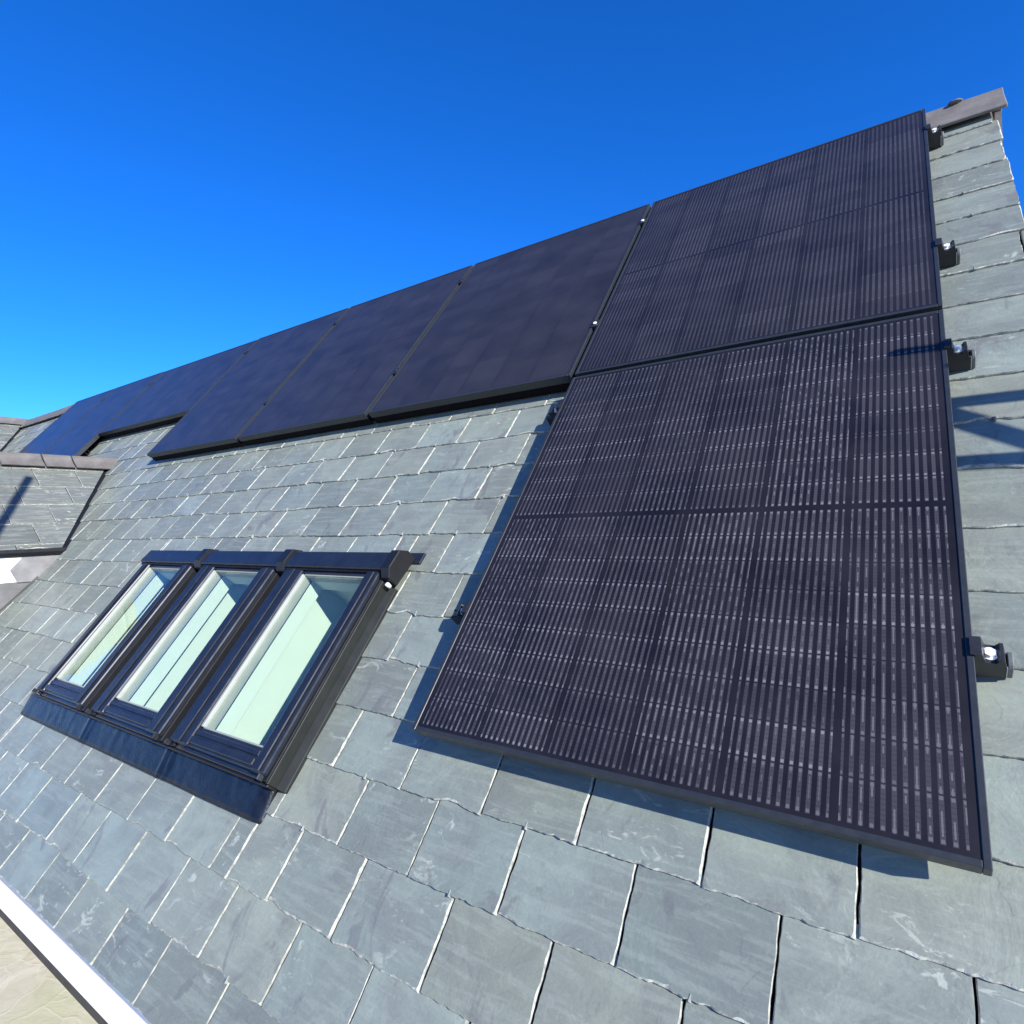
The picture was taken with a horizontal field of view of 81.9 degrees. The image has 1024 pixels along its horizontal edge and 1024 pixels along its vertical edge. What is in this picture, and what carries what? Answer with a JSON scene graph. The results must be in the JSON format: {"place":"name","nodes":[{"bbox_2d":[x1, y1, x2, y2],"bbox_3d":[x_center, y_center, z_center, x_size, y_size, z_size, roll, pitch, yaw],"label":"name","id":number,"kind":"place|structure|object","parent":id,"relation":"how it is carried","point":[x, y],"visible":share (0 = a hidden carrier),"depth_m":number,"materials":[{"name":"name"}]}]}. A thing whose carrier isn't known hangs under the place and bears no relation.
{"place":"outdoors","nodes":[
{"label":"outdoors","id":0,"kind":"place"},
{"bbox_2d":[0,917,97,1023],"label":"terrace paving","id":1,"kind":"structure","parent":0,"point":[33,990],"depth_m":1.85,"materials":[{"name":"stone"}]},
{"bbox_2d":[0,87,1023,1023],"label":"house","id":2,"kind":"structure","parent":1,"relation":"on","point":[234,789],"depth_m":1.58,"materials":[{"name":"stone"}]},
{"bbox_2d":[80,450,90,455],"bbox_3d":[-4.746,-0.518,5.973,2.130,0.044,0.106,-2,-42,35],"label":"mounting rail","id":3,"kind":"object","parent":2,"relation":"attached to","point":[86,452],"visible":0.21,"depth_m":5.39,"materials":[{"name":"black metal"}]},
{"bbox_2d":[32,550,200,715],"bbox_3d":[-1.584,0.732,2.906,0.535,0.797,0.804,-2,-42,35],"label":"roof window","id":4,"kind":"structure","parent":2,"relation":"in","point":[98,656],"depth_m":2.68,"materials":[{"name":"clear glass"}]},
{"bbox_2d":[85,551,303,746],"bbox_3d":[-1.090,0.712,2.564,0.602,0.797,0.804,-2,-42,35],"label":"roof window","id":5,"kind":"structure","parent":2,"relation":"in","point":[151,695],"depth_m":2.36,"materials":[{"name":"clear glass"}]},
{"bbox_2d":[163,552,393,782],"bbox_3d":[-0.590,0.692,2.217,0.585,0.797,0.804,-2,-42,35],"label":"roof window","id":6,"kind":"structure","parent":2,"relation":"in","point":[255,732],"depth_m":2.06,"materials":[{"name":"clear glass"}]},
{"bbox_2d":[101,124,943,400],"bbox_3d":[-1.831,-1.302,4.660,8.466,0.044,0.106,-2,-42,35],"label":"mounting rail","id":7,"kind":"object","parent":2,"relation":"attached to","point":[935,137],"visible":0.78,"depth_m":2.26,"materials":[{"name":"black metal"}]},
{"bbox_2d":[19,388,115,454],"bbox_3d":[-5.065,-0.807,6.500,1.065,1.385,0.074,-2,-42,35],"label":"solar panel","id":8,"kind":"object","parent":7,"relation":"attached to","point":[48,437],"visible":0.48,"depth_m":6.57,"materials":[{"name":"glass"}]},
{"bbox_2d":[43,372,162,455],"bbox_3d":[-4.171,-0.843,5.881,1.085,1.385,0.074,-2,-42,35],"label":"solar panel","id":9,"kind":"object","parent":7,"relation":"attached to","point":[81,436],"visible":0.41,"depth_m":5.88,"materials":[{"name":"glass"}]},
{"bbox_2d":[98,340,256,438],"bbox_3d":[-2.955,-1.065,5.222,1.640,0.900,0.074,-2,-42,35],"label":"solar panel","id":10,"kind":"object","parent":7,"relation":"attached to","point":[177,394],"visible":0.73,"depth_m":5.11,"materials":[{"name":"glass"}]},
{"bbox_2d":[147,308,348,460],"bbox_3d":[-1.891,-0.933,4.302,1.134,1.385,0.074,-2,-42,35],"label":"solar panel","id":11,"kind":"object","parent":7,"relation":"attached to","point":[224,410],"visible":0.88,"depth_m":4.18,"materials":[{"name":"glass"}]},
{"bbox_2d":[237,265,472,445],"bbox_3d":[-0.939,-0.971,3.643,1.134,1.385,0.074,-2,-42,35],"label":"solar panel","id":12,"kind":"object","parent":7,"relation":"attached to","point":[341,377],"visible":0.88,"depth_m":3.51,"materials":[{"name":"glass"}]},
{"bbox_2d":[368,204,650,422],"bbox_3d":[0.014,-1.009,2.984,1.134,1.385,0.074,-2,-42,35],"label":"solar panel","id":13,"kind":"object","parent":7,"relation":"attached to","point":[512,325],"visible":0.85,"depth_m":2.83,"materials":[{"name":"black glass"}]},
{"bbox_2d":[263,238,959,404],"bbox_3d":[-0.560,-0.709,3.101,4.650,0.044,0.106,-2,-42,35],"label":"mounting rail","id":14,"kind":"object","parent":2,"relation":"attached to","point":[948,254],"visible":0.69,"depth_m":1.78,"materials":[{"name":"black metal"}]},
{"bbox_2d":[575,108,942,376],"bbox_3d":[0.953,-1.059,2.315,1.134,1.385,0.036,-2,-42,35],"label":"solar panel","id":15,"kind":"object","parent":14,"relation":"attached to","point":[838,233],"visible":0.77,"depth_m":2.18,"materials":[{"name":"black glass"}]},
{"bbox_2d":[450,601,1013,679],"bbox_3d":[0.350,0.282,1.387,1.269,0.040,0.103,-2,-42,35],"label":"mounting rail","id":16,"kind":"object","parent":2,"relation":"attached to","point":[995,661],"visible":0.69,"depth_m":1.03,"materials":[{"name":"black metal"}]},
{"bbox_2d":[412,309,992,875],"bbox_3d":[0.463,0.009,1.546,1.134,1.385,0.036,-2,-42,35],"label":"solar panel","id":17,"kind":"object","parent":16,"relation":"attached to","point":[732,579],"visible":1,"depth_m":1.34,"materials":[{"name":"black glass"}]},
{"bbox_2d":[545,338,975,425],"bbox_3d":[0.657,-0.379,1.861,1.269,0.040,0.103,-2,-42,35],"label":"mounting rail","id":18,"kind":"object","parent":2,"relation":"attached to","point":[961,357],"visible":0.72,"depth_m":1.50,"materials":[{"name":"black metal"}]},
{"bbox_2d":[0,0,1023,418],"label":"sky","id":19,"kind":"structure","parent":0,"point":[182,182],"materials":[{"name":"blue"}]}
]}

